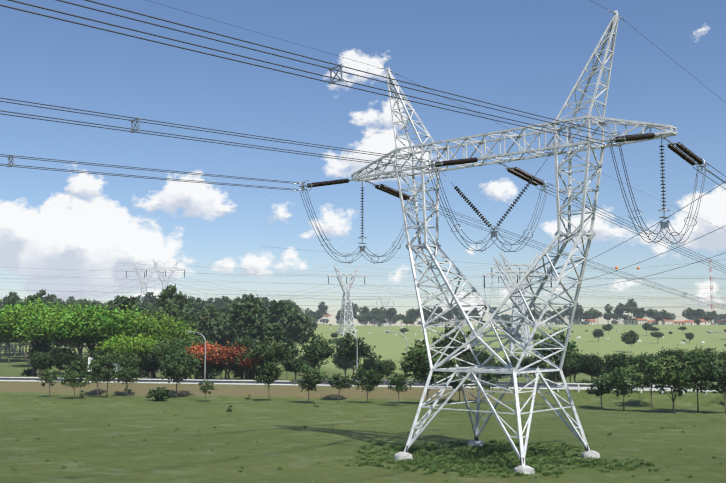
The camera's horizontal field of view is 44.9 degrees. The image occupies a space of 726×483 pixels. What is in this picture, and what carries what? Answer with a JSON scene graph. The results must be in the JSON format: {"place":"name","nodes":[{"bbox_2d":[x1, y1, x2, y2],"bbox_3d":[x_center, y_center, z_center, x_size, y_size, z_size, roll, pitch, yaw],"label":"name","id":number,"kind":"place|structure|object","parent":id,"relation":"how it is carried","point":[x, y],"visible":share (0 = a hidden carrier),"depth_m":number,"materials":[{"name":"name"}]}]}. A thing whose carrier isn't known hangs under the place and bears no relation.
{"place":"outdoors","nodes":[
{"label":"outdoors","id":0,"kind":"place"},
{"bbox_2d":[0,378,688,389],"bbox_3d":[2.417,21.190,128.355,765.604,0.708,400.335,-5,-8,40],"label":"road","id":1,"kind":"structure","parent":0,"point":[323,382],"depth_m":133.28,"materials":[{"name":"grey asphalt"}]},
{"bbox_2d":[0,324,725,482],"bbox_3d":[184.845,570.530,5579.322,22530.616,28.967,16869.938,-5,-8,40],"label":"ground","id":2,"kind":"structure","parent":0,"point":[82,432],"depth_m":76.55,"materials":[{"name":"green plant"}]},
{"bbox_2d":[1,296,23,350],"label":"tree","id":3,"kind":"object","parent":2,"relation":"on","point":[11,300],"visible":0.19,"depth_m":368.69,"materials":[{"name":"green plant"}]},
{"bbox_2d":[19,294,48,347],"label":"tree","id":4,"kind":"object","parent":2,"relation":"on","point":[33,298],"visible":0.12,"depth_m":253.32,"materials":[{"name":"green plant"}]},
{"bbox_2d":[0,298,77,375],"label":"spreading tree","id":5,"kind":"object","parent":2,"relation":"on","point":[20,312],"visible":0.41,"depth_m":176.45,"materials":[{"name":"green plant"}]},
{"bbox_2d":[25,337,53,375],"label":"small tree","id":6,"kind":"object","parent":2,"relation":"on","point":[35,348],"visible":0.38,"depth_m":175.89,"materials":[{"name":"green plant"}]},
{"bbox_2d":[28,350,52,376],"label":"round tree","id":7,"kind":"object","parent":2,"relation":"on","point":[39,359],"visible":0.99,"depth_m":151.65,"materials":[{"name":"green plant"}]},
{"bbox_2d":[35,289,52,304],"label":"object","id":8,"kind":"object","parent":2,"relation":"on","point":[48,298],"visible":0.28,"depth_m":407.21,"materials":[{"name":"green plant"}]},
{"bbox_2d":[34,367,60,396],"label":"tree","id":9,"kind":"object","parent":2,"relation":"on","point":[48,378],"visible":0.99,"depth_m":120.34,"materials":[{"name":"green plant"}]},
{"bbox_2d":[47,346,76,375],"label":"round tree","id":10,"kind":"object","parent":2,"relation":"on","point":[60,355],"visible":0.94,"depth_m":159.26,"materials":[{"name":"green plant"}]},
{"bbox_2d":[58,369,92,398],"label":"tree","id":11,"kind":"object","parent":2,"relation":"on","point":[73,380],"visible":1,"depth_m":116.43,"materials":[{"name":"green plant"}]},
{"bbox_2d":[62,360,88,374],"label":"bush","id":12,"kind":"object","parent":2,"relation":"on","point":[77,366],"visible":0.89,"depth_m":156.04,"materials":[{"name":"green plant"}]},
{"bbox_2d":[71,355,87,362],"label":"round tree","id":13,"kind":"object","parent":2,"relation":"on","point":[81,359],"visible":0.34,"depth_m":159.67,"materials":[{"name":"green plant"}]},
{"bbox_2d":[49,299,113,370],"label":"spreading tree","id":14,"kind":"object","parent":2,"relation":"on","point":[77,346],"visible":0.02,"depth_m":215.42,"materials":[{"name":"green plant"}]},
{"bbox_2d":[6,304,157,353],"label":"spreading tree","id":15,"kind":"object","parent":2,"relation":"on","point":[90,327],"visible":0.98,"depth_m":162.06,"materials":[{"name":"green plant"}]},
{"bbox_2d":[84,366,104,395],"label":"tree","id":16,"kind":"object","parent":2,"relation":"on","point":[95,378],"visible":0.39,"depth_m":126.23,"materials":[{"name":"green plant"}]},
{"bbox_2d":[85,348,118,363],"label":"round tree","id":17,"kind":"object","parent":2,"relation":"on","point":[93,353],"visible":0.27,"depth_m":156.62,"materials":[{"name":"green plant"}]},
{"bbox_2d":[86,350,126,396],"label":"tree","id":18,"kind":"object","parent":2,"relation":"on","point":[107,373],"visible":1,"depth_m":119.47,"materials":[{"name":"green plant"}]},
{"bbox_2d":[88,357,127,375],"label":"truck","id":19,"kind":"object","parent":2,"relation":"on","point":[115,363],"visible":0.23,"depth_m":156.84,"materials":[{"name":"white"}]},
{"bbox_2d":[108,295,125,309],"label":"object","id":20,"kind":"object","parent":2,"relation":"on","point":[117,299],"visible":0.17,"depth_m":346.87,"materials":[{"name":"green plant"}]},
{"bbox_2d":[94,333,162,377],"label":"spreading tree","id":21,"kind":"object","parent":2,"relation":"on","point":[129,344],"visible":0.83,"depth_m":156.28,"materials":[{"name":"green plant"}]},
{"bbox_2d":[115,366,142,395],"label":"tree","id":22,"kind":"object","parent":2,"relation":"on","point":[127,376],"visible":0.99,"depth_m":125.48,"materials":[{"name":"green plant"}]},
{"bbox_2d":[115,296,143,315],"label":"tree","id":23,"kind":"object","parent":2,"relation":"on","point":[130,302],"visible":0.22,"depth_m":217.05,"materials":[{"name":"green plant"}]},
{"bbox_2d":[117,352,142,373],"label":"round tree","id":24,"kind":"object","parent":2,"relation":"on","point":[126,360],"visible":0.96,"depth_m":153.92,"materials":[{"name":"green plant"}]},
{"bbox_2d":[126,261,163,301],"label":"tower","id":25,"kind":"structure","parent":2,"relation":"on","point":[139,275],"depth_m":705.22,"materials":[{"name":"grey metal"}]},
{"bbox_2d":[133,351,158,377],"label":"round tree","id":26,"kind":"object","parent":2,"relation":"on","point":[148,362],"visible":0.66,"depth_m":156.84,"materials":[{"name":"green plant"}]},
{"bbox_2d":[141,292,156,303],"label":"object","id":27,"kind":"object","parent":2,"relation":"on","point":[149,297],"visible":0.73,"depth_m":655.50,"materials":[{"name":"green plant"}]},
{"bbox_2d":[143,357,164,377],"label":"round tree","id":28,"kind":"object","parent":2,"relation":"on","point":[155,367],"visible":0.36,"depth_m":165.41,"materials":[{"name":"green plant"}]},
{"bbox_2d":[145,387,170,400],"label":"bush","id":29,"kind":"object","parent":2,"relation":"on","point":[158,394],"visible":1,"depth_m":113.06,"materials":[{"name":"green plant"}]},
{"bbox_2d":[125,310,198,377],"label":"spreading tree","id":30,"kind":"object","parent":2,"relation":"on","point":[165,331],"visible":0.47,"depth_m":173.01,"materials":[{"name":"green plant"}]},
{"bbox_2d":[149,309,177,372],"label":"tree","id":31,"kind":"object","parent":2,"relation":"on","point":[164,312],"visible":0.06,"depth_m":221.70,"materials":[{"name":"green plant"}]},
{"bbox_2d":[146,259,185,289],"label":"tower","id":32,"kind":"structure","parent":2,"relation":"on","point":[160,274],"depth_m":675.29,"materials":[{"name":"grey metal"}]},
{"bbox_2d":[143,298,190,327],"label":"tree","id":33,"kind":"object","parent":2,"relation":"on","point":[171,307],"visible":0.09,"depth_m":234.83,"materials":[{"name":"green plant"}]},
{"bbox_2d":[156,284,187,316],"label":"tree","id":34,"kind":"object","parent":2,"relation":"on","point":[181,301],"visible":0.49,"depth_m":250.66,"materials":[{"name":"green plant"}]},
{"bbox_2d":[158,350,202,397],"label":"tree","id":35,"kind":"object","parent":2,"relation":"on","point":[170,369],"visible":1,"depth_m":122.21,"materials":[{"name":"green plant"}]},
{"bbox_2d":[144,335,216,378],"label":"spreading tree","id":36,"kind":"object","parent":2,"relation":"on","point":[168,347],"visible":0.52,"depth_m":154.07,"materials":[{"name":"green plant"}]},
{"bbox_2d":[180,306,192,320],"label":"tree","id":37,"kind":"object","parent":2,"relation":"on","point":[186,310],"visible":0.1,"depth_m":282.25,"materials":[{"name":"green plant"}]},
{"bbox_2d":[185,320,204,341],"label":"tree","id":38,"kind":"object","parent":2,"relation":"on","point":[194,326],"visible":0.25,"depth_m":259.31,"materials":[{"name":"green plant"}]},
{"bbox_2d":[192,297,206,315],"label":"tree","id":39,"kind":"object","parent":2,"relation":"on","point":[201,305],"visible":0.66,"depth_m":417.98,"materials":[{"name":"green plant"}]},
{"bbox_2d":[182,345,217,378],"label":"flame tree","id":40,"kind":"object","parent":2,"relation":"on","point":[201,361],"visible":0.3,"depth_m":149.72,"materials":[{"name":"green plant"}]},
{"bbox_2d":[185,341,221,378],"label":"flame tree","id":41,"kind":"object","parent":2,"relation":"on","point":[194,350],"visible":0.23,"depth_m":150.22,"materials":[{"name":"red plant"}]},
{"bbox_2d":[187,302,220,339],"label":"tree","id":42,"kind":"object","parent":2,"relation":"on","point":[208,314],"visible":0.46,"depth_m":271.96,"materials":[{"name":"green plant"}]},
{"bbox_2d":[194,369,216,378],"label":"bush","id":43,"kind":"object","parent":2,"relation":"on","point":[211,374],"visible":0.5,"depth_m":169.98,"materials":[{"name":"green plant"}]},
{"bbox_2d":[198,379,217,401],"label":"tree","id":44,"kind":"object","parent":2,"relation":"on","point":[207,386],"visible":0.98,"depth_m":113.32,"materials":[{"name":"green plant"}]},
{"bbox_2d":[193,341,247,378],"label":"flame tree","id":45,"kind":"object","parent":2,"relation":"on","point":[210,358],"visible":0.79,"depth_m":146.54,"materials":[{"name":"red plant"}]},
{"bbox_2d":[201,317,243,346],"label":"tree","id":46,"kind":"object","parent":2,"relation":"on","point":[222,333],"visible":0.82,"depth_m":244.16,"materials":[{"name":"green plant"}]},
{"bbox_2d":[203,349,252,378],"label":"flame tree","id":47,"kind":"object","parent":2,"relation":"on","point":[229,368],"visible":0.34,"depth_m":147.12,"materials":[{"name":"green plant"}]},
{"bbox_2d":[220,347,261,378],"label":"flame tree","id":48,"kind":"object","parent":2,"relation":"on","point":[249,363],"visible":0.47,"depth_m":146.53,"materials":[{"name":"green plant"}]},
{"bbox_2d":[228,336,256,378],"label":"round tree","id":49,"kind":"object","parent":2,"relation":"on","point":[245,342],"visible":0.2,"depth_m":163.46,"materials":[{"name":"green plant"}]},
{"bbox_2d":[225,294,271,336],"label":"tree","id":50,"kind":"object","parent":2,"relation":"on","point":[250,312],"visible":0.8,"depth_m":233.01,"materials":[{"name":"green plant"}]},
{"bbox_2d":[223,345,277,378],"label":"tree","id":51,"kind":"object","parent":2,"relation":"on","point":[250,354],"visible":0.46,"depth_m":146.69,"materials":[{"name":"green plant"}]},
{"bbox_2d":[239,317,290,346],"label":"tree","id":52,"kind":"object","parent":2,"relation":"on","point":[258,331],"visible":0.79,"depth_m":213.66,"materials":[{"name":"green plant"}]},
{"bbox_2d":[253,361,283,400],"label":"tree","id":53,"kind":"object","parent":2,"relation":"on","point":[268,370],"visible":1,"depth_m":115.50,"materials":[{"name":"green plant"}]},
{"bbox_2d":[253,335,294,365],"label":"small tree","id":54,"kind":"object","parent":2,"relation":"on","point":[273,353],"visible":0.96,"depth_m":144.76,"materials":[{"name":"green plant"}]},
{"bbox_2d":[264,300,289,325],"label":"tree","id":55,"kind":"object","parent":2,"relation":"on","point":[276,316],"visible":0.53,"depth_m":316.55,"materials":[{"name":"green plant"}]},
{"bbox_2d":[277,338,301,378],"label":"small tree","id":56,"kind":"object","parent":2,"relation":"on","point":[295,354],"visible":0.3,"depth_m":155.89,"materials":[{"name":"green plant"}]},
{"bbox_2d":[281,358,308,378],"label":"round tree","id":57,"kind":"object","parent":2,"relation":"on","point":[290,365],"visible":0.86,"depth_m":151.27,"materials":[{"name":"green plant"}]},
{"bbox_2d":[278,305,315,344],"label":"tree","id":58,"kind":"object","parent":2,"relation":"on","point":[295,325],"visible":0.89,"depth_m":283.25,"materials":[{"name":"green plant"}]},
{"bbox_2d":[291,363,329,402],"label":"tree","id":59,"kind":"object","parent":2,"relation":"on","point":[318,376],"visible":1,"depth_m":110.02,"materials":[{"name":"green plant"}]},
{"bbox_2d":[297,333,336,369],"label":"small tree","id":60,"kind":"object","parent":2,"relation":"on","point":[317,351],"visible":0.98,"depth_m":146.34,"materials":[{"name":"green plant"}]},
{"bbox_2d":[318,301,327,323],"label":"tree","id":61,"kind":"object","parent":2,"relation":"on","point":[322,307],"visible":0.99,"depth_m":1103.20,"materials":[{"name":"green plant"}]},
{"bbox_2d":[326,373,351,399],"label":"tree","id":62,"kind":"object","parent":2,"relation":"on","point":[340,385],"visible":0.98,"depth_m":117.84,"materials":[{"name":"green plant"}]},
{"bbox_2d":[330,349,359,378],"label":"round tree","id":63,"kind":"object","parent":2,"relation":"on","point":[343,364],"visible":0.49,"depth_m":238.94,"materials":[{"name":"green plant"}]},
{"bbox_2d":[327,265,364,335],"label":"tower","id":64,"kind":"structure","parent":2,"relation":"on","point":[347,288],"depth_m":573.96,"materials":[{"name":"galvanized steel"},{"name":"metal"}]},
{"bbox_2d":[335,332,375,379],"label":"small tree","id":65,"kind":"object","parent":2,"relation":"on","point":[346,347],"visible":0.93,"depth_m":144.84,"materials":[{"name":"green plant"}]},
{"bbox_2d":[0,377,717,391],"bbox_3d":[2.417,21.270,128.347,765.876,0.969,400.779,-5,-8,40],"label":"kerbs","id":66,"kind":"structure","parent":2,"relation":"on","point":[298,384],"depth_m":129.29,"materials":[{"name":"white paint"}]},
{"bbox_2d":[345,367,384,402],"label":"tree","id":67,"kind":"object","parent":2,"relation":"on","point":[372,379],"visible":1,"depth_m":111.06,"materials":[{"name":"green plant"}]},
{"bbox_2d":[363,351,382,371],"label":"small tree","id":68,"kind":"object","parent":2,"relation":"on","point":[370,362],"visible":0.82,"depth_m":179.38,"materials":[{"name":"green plant"}]},
{"bbox_2d":[374,358,396,379],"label":"round tree","id":69,"kind":"object","parent":2,"relation":"on","point":[385,368],"visible":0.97,"depth_m":169.32,"materials":[{"name":"green plant"}]},
{"bbox_2d":[385,308,396,325],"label":"tree","id":70,"kind":"object","parent":2,"relation":"on","point":[391,313],"visible":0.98,"depth_m":898.54,"materials":[{"name":"green plant"}]},
{"bbox_2d":[387,371,413,396],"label":"tree","id":71,"kind":"object","parent":2,"relation":"on","point":[398,383],"visible":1,"depth_m":105.75,"materials":[{"name":"green plant"}]},
{"bbox_2d":[394,339,457,402],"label":"small tree","id":72,"kind":"object","parent":2,"relation":"on","point":[419,365],"visible":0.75,"depth_m":108.43,"materials":[{"name":"green plant"}]},
{"bbox_2d":[431,323,478,367],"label":"small tree","id":73,"kind":"object","parent":2,"relation":"on","point":[446,341],"visible":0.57,"depth_m":144.87,"materials":[{"name":"green plant"}]},
{"bbox_2d":[436,372,473,401],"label":"tree","id":74,"kind":"object","parent":2,"relation":"on","point":[454,384],"visible":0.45,"depth_m":112.33,"materials":[{"name":"green plant"}]},
{"bbox_2d":[460,348,496,366],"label":"round tree","id":75,"kind":"object","parent":2,"relation":"on","point":[483,356],"visible":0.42,"depth_m":191.75,"materials":[{"name":"green plant"}]},
{"bbox_2d":[474,373,498,389],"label":"tree","id":76,"kind":"object","parent":2,"relation":"on","point":[484,376],"visible":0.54,"depth_m":112.49,"materials":[{"name":"green plant"}]},
{"bbox_2d":[486,363,506,378],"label":"round tree","id":77,"kind":"object","parent":2,"relation":"on","point":[497,375],"visible":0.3,"depth_m":158.06,"materials":[{"name":"green plant"}]},
{"bbox_2d":[394,439,599,473],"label":"footings","id":78,"kind":"object","parent":2,"relation":"on","point":[526,469],"visible":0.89,"depth_m":53.70,"materials":[{"name":"concrete"}]},
{"bbox_2d":[497,353,525,381],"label":"round tree","id":79,"kind":"object","parent":2,"relation":"on","point":[513,360],"visible":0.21,"depth_m":204.79,"materials":[{"name":"green plant"}]},
{"bbox_2d":[351,10,676,465],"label":"tower","id":80,"kind":"structure","parent":2,"relation":"on","point":[476,335],"depth_m":54.09,"materials":[{"name":"metal"}]},
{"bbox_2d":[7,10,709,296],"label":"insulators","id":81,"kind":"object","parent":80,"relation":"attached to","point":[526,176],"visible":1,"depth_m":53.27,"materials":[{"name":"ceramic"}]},
{"bbox_2d":[0,0,725,309],"bbox_3d":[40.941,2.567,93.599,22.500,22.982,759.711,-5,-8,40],"label":"conductors","id":82,"kind":"object","parent":81,"relation":"attached to","point":[331,146],"visible":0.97,"depth_m":41.04,"materials":[{"name":"grey"}]},
{"bbox_2d":[482,257,551,373],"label":"tower","id":83,"kind":"structure","parent":2,"relation":"on","point":[521,308],"depth_m":302.77,"materials":[{"name":"silver metal"}]},
{"bbox_2d":[490,252,547,349],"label":"tower","id":84,"kind":"structure","parent":2,"relation":"on","point":[515,280],"depth_m":417.58,"materials":[{"name":"grey metal"}]},
{"bbox_2d":[498,266,541,332],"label":"tower","id":85,"kind":"structure","parent":2,"relation":"on","point":[516,283],"depth_m":556.98,"materials":[{"name":"grey metal"}]},
{"bbox_2d":[520,356,547,377],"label":"round tree","id":86,"kind":"object","parent":2,"relation":"on","point":[528,360],"visible":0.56,"depth_m":151.45,"materials":[{"name":"green plant"}]},
{"bbox_2d":[544,363,568,381],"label":"round tree","id":87,"kind":"object","parent":2,"relation":"on","point":[552,374],"visible":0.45,"depth_m":215.63,"materials":[{"name":"green plant"}]},
{"bbox_2d":[532,328,581,382],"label":"small tree","id":88,"kind":"object","parent":2,"relation":"on","point":[570,347],"visible":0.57,"depth_m":136.32,"materials":[{"name":"green plant"}]},
{"bbox_2d":[562,357,580,382],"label":"round tree","id":89,"kind":"object","parent":2,"relation":"on","point":[568,369],"visible":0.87,"depth_m":150.80,"materials":[{"name":"green plant"}]},
{"bbox_2d":[557,350,588,382],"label":"round tree","id":90,"kind":"object","parent":2,"relation":"on","point":[575,356],"visible":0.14,"depth_m":164.13,"materials":[{"name":"green plant"}]},
{"bbox_2d":[574,351,605,382],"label":"round tree","id":91,"kind":"object","parent":2,"relation":"on","point":[587,361],"visible":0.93,"depth_m":148.45,"materials":[{"name":"green plant"}]},
{"bbox_2d":[585,361,606,377],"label":"round tree","id":92,"kind":"object","parent":2,"relation":"on","point":[597,371],"visible":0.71,"depth_m":147.91,"materials":[{"name":"green plant"}]},
{"bbox_2d":[585,378,612,408],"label":"tree","id":93,"kind":"object","parent":2,"relation":"on","point":[601,390],"visible":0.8,"depth_m":105.60,"materials":[{"name":"green plant"}]},
{"bbox_2d":[599,351,631,372],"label":"round tree","id":94,"kind":"object","parent":2,"relation":"on","point":[613,361],"visible":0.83,"depth_m":138.93,"materials":[{"name":"green plant"}]},
{"bbox_2d":[598,364,647,410],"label":"tree","id":95,"kind":"object","parent":2,"relation":"on","point":[621,386],"visible":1,"depth_m":102.08,"materials":[{"name":"green plant"}]},
{"bbox_2d":[620,330,638,346],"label":"tree","id":96,"kind":"object","parent":2,"relation":"on","point":[631,337],"visible":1,"depth_m":403.93,"materials":[{"name":"green plant"}]},
{"bbox_2d":[557,383,715,393],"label":"guardrail","id":97,"kind":"object","parent":2,"relation":"on","point":[578,387],"visible":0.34,"depth_m":116.37,"materials":[{"name":"white metal"}]},
{"bbox_2d":[627,350,664,376],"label":"round tree","id":98,"kind":"object","parent":2,"relation":"on","point":[636,360],"visible":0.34,"depth_m":136.04,"materials":[{"name":"green plant"}]},
{"bbox_2d":[631,357,668,406],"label":"tree","id":99,"kind":"object","parent":2,"relation":"on","point":[643,369],"visible":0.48,"depth_m":107.41,"materials":[{"name":"green plant"}]},
{"bbox_2d":[648,344,687,370],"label":"round tree","id":100,"kind":"object","parent":2,"relation":"on","point":[669,352],"visible":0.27,"depth_m":141.26,"materials":[{"name":"green plant"}]},
{"bbox_2d":[639,354,700,412],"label":"small tree","id":101,"kind":"object","parent":2,"relation":"on","point":[678,379],"visible":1,"depth_m":98.74,"materials":[{"name":"green plant"}]},
{"bbox_2d":[681,308,695,324],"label":"tree","id":102,"kind":"object","parent":2,"relation":"on","point":[686,314],"visible":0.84,"depth_m":899.62,"materials":[{"name":"green plant"}]},
{"bbox_2d":[690,309,703,318],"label":"tree","id":103,"kind":"object","parent":2,"relation":"on","point":[698,313],"visible":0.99,"depth_m":878.95,"materials":[{"name":"green plant"}]},
{"bbox_2d":[678,349,725,412],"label":"tree","id":104,"kind":"object","parent":2,"relation":"on","point":[699,364],"visible":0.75,"depth_m":100.10,"materials":[{"name":"green plant"}]},
{"bbox_2d":[682,344,725,372],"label":"round tree","id":105,"kind":"object","parent":2,"relation":"on","point":[707,352],"visible":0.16,"depth_m":136.04,"materials":[{"name":"green plant"}]},
{"bbox_2d":[700,260,721,324],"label":"radio mast","id":106,"kind":"object","parent":2,"relation":"on","point":[711,285],"visible":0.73,"depth_m":1036.59,"materials":[{"name":"metal"}]},
{"bbox_2d":[697,365,725,413],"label":"tree","id":107,"kind":"object","parent":2,"relation":"on","point":[720,388],"visible":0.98,"depth_m":98.22,"materials":[{"name":"green plant"}]},
{"bbox_2d":[0,181,725,316],"bbox_3d":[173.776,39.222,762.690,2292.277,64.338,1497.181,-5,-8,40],"label":"wires","id":108,"kind":"object","parent":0,"point":[430,287],"visible":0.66,"depth_m":537.53,"materials":[{"name":"grey metal"}]},
{"bbox_2d":[0,0,725,325],"label":"sky","id":109,"kind":"structure","parent":0,"point":[529,56],"materials":[{"name":"blue"}]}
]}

